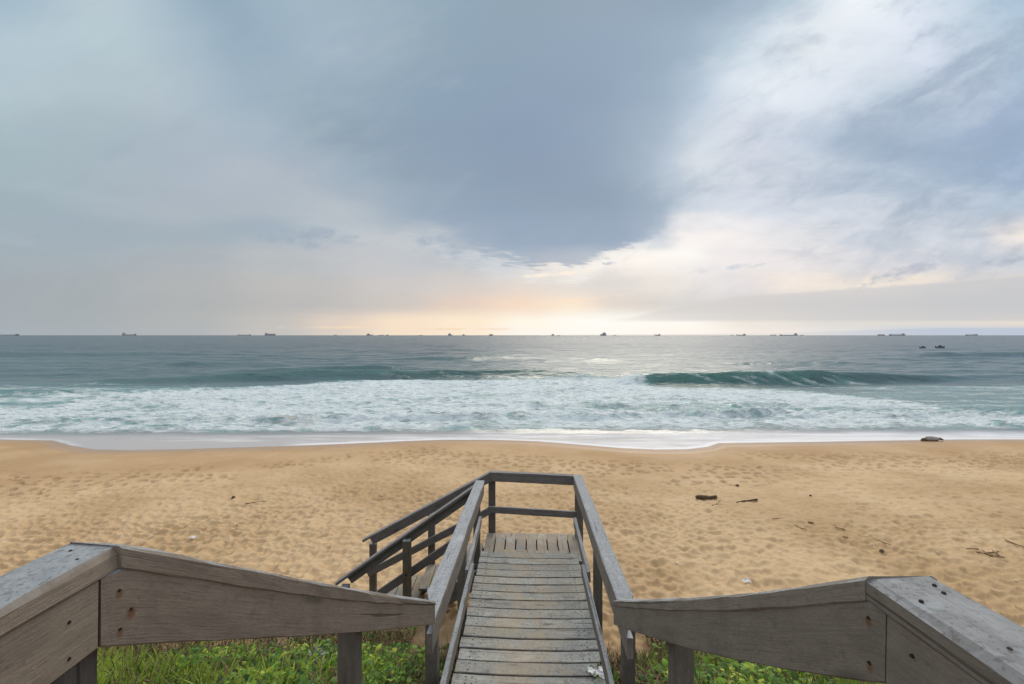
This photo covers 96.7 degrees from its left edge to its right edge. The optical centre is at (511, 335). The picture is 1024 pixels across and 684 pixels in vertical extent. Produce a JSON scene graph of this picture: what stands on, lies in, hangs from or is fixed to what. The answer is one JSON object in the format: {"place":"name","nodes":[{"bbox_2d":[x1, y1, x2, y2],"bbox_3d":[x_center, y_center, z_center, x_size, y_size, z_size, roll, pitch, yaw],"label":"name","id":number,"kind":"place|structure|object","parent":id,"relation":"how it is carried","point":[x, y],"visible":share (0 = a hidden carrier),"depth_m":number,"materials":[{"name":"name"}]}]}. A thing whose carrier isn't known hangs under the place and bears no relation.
{"place":"outdoors","nodes":[
{"label":"outdoors","id":0,"kind":"place"},
{"bbox_2d":[0,439,1023,683],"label":"sand beach","id":1,"kind":"structure","parent":0,"point":[940,511],"depth_m":11.50,"materials":[{"name":"beige sand"}]},
{"bbox_2d":[0,542,118,683],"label":"platform railing","id":2,"kind":"object","parent":1,"relation":"on","point":[48,618],"visible":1,"depth_m":1.04,"materials":[{"name":"grey wood"}]},
{"bbox_2d":[70,542,435,683],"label":"flared stair rail","id":3,"kind":"object","parent":1,"relation":"on","point":[149,596],"visible":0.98,"depth_m":1.49,"materials":[{"name":"grey wood"}]},
{"bbox_2d":[308,643,325,662],"bbox_3d":[-1.859,3.039,4.310,0.230,0.199,0.167,0,0,30],"label":"silver plant","id":4,"kind":"object","parent":1,"relation":"on","point":[316,650],"visible":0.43,"depth_m":4.34,"materials":[{"name":"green plant"}]},
{"bbox_2d":[387,543,483,604],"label":"beach stairs","id":5,"kind":"structure","parent":1,"relation":"on","point":[421,584],"depth_m":6.75,"materials":[{"name":"grey wood"}]},
{"bbox_2d":[335,484,475,596],"bbox_3d":[-1.470,3.228,6.384,2.018,2.254,0.199,0,0,0],"label":"stair railing","id":6,"kind":"object","parent":5,"relation":"attached to","point":[404,540],"visible":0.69,"depth_m":6.43,"materials":[{"name":"grey wood"}]},
{"bbox_2d":[362,471,491,591],"bbox_3d":[-1.312,3.264,7.092,2.023,2.285,0.188,0,0,0],"label":"stair railing","id":7,"kind":"object","parent":5,"relation":"attached to","point":[429,509],"visible":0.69,"depth_m":7.05,"materials":[{"name":"grey wood"}]},
{"bbox_2d":[425,480,484,683],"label":"walkway railing","id":8,"kind":"object","parent":1,"relation":"on","point":[455,564],"visible":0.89,"depth_m":4.06,"materials":[{"name":"grey wood"}]},
{"bbox_2d":[98,627,835,683],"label":"leafy ground cover","id":9,"kind":"object","parent":1,"relation":"on","point":[722,669],"visible":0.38,"depth_m":3.91,"materials":[{"name":"green plant"}]},
{"bbox_2d":[97,627,880,683],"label":"dry stems","id":10,"kind":"object","parent":1,"relation":"on","point":[371,638],"visible":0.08,"depth_m":4.45,"materials":[{"name":"plant"}]},
{"bbox_2d":[97,628,883,683],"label":"dune grass","id":11,"kind":"structure","parent":1,"relation":"on","point":[183,675],"depth_m":4.14,"materials":[{"name":"green plant"}]},
{"bbox_2d":[451,551,605,683],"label":"boardwalk","id":12,"kind":"structure","parent":1,"relation":"on","point":[528,619],"depth_m":4.62,"materials":[{"name":"grey wood"}]},
{"bbox_2d":[484,533,581,563],"bbox_3d":[0.280,3.688,6.647,1.411,1.221,0.892,0,0,0],"label":"landing","id":13,"kind":"object","parent":1,"relation":"on","point":[541,543],"visible":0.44,"depth_m":6.76,"materials":[{"name":"grey wood"}]},
{"bbox_2d":[488,470,575,551],"bbox_3d":[0.347,3.201,7.054,1.456,2.162,0.171,0,0,7],"label":"end railing","id":14,"kind":"object","parent":13,"relation":"attached to","point":[531,477],"visible":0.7,"depth_m":7.00,"materials":[{"name":"grey wood"}]},
{"bbox_2d":[586,661,618,683],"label":"flowering plant","id":15,"kind":"object","parent":1,"relation":"on","point":[594,672],"visible":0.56,"depth_m":3.92,"materials":[{"name":"white plant"}]},
{"bbox_2d":[573,475,635,683],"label":"walkway railing","id":16,"kind":"object","parent":1,"relation":"on","point":[608,571],"visible":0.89,"depth_m":4.22,"materials":[{"name":"grey wood"}]},
{"bbox_2d":[695,495,716,499],"bbox_3d":[5.195,4.312,12.127,0.620,0.154,0.178,0,0,-14],"label":"driftwood log","id":17,"kind":"object","parent":1,"relation":"on","point":[702,497],"visible":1,"depth_m":12.09,"materials":[{"name":"brown wood"}]},
{"bbox_2d":[736,499,757,502],"bbox_3d":[6.109,4.301,11.844,0.568,0.103,0.063,0,0,0],"label":"driftwood stick","id":18,"kind":"object","parent":1,"relation":"on","point":[748,500],"visible":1,"depth_m":11.82,"materials":[{"name":"brown wood"}]},
{"bbox_2d":[613,576,936,683],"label":"flared stair rail","id":19,"kind":"object","parent":1,"relation":"on","point":[838,629],"visible":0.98,"depth_m":1.35,"materials":[{"name":"grey wood"}]},
{"bbox_2d":[920,436,943,440],"bbox_3d":[19.824,4.894,21.473,1.080,0.246,0.218,0,0,0],"label":"beached log","id":20,"kind":"object","parent":1,"relation":"on","point":[929,438],"visible":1,"depth_m":21.41,"materials":[{"name":"wood"}]},
{"bbox_2d":[866,576,1023,683],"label":"platform railing","id":21,"kind":"object","parent":1,"relation":"on","point":[938,632],"visible":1,"depth_m":0.90,"materials":[{"name":"grey wood"}]},
{"bbox_2d":[966,548,1004,557],"bbox_3d":[9.019,4.106,8.575,0.529,0.156,0.420,0,0,0],"label":"twig heap","id":22,"kind":"object","parent":1,"relation":"on","point":[995,552],"visible":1,"depth_m":8.63,"materials":[{"name":"brown wood"}]},
{"bbox_2d":[0,335,1023,449],"bbox_3d":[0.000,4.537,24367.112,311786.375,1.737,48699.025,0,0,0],"label":"sea","id":23,"kind":"structure","parent":0,"point":[173,392],"depth_m":41.44,"materials":[{"name":"liquid"}]},
{"bbox_2d":[122,332,136,335],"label":"cargo ship","id":24,"kind":"object","parent":23,"relation":"on","point":[124,334],"visible":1,"depth_m":5187.27,"materials":[{"name":"paint"}]},
{"bbox_2d":[0,0,1023,334],"label":"sky","id":25,"kind":"structure","parent":0,"point":[168,167],"materials":[{"name":"grey"}]}
]}

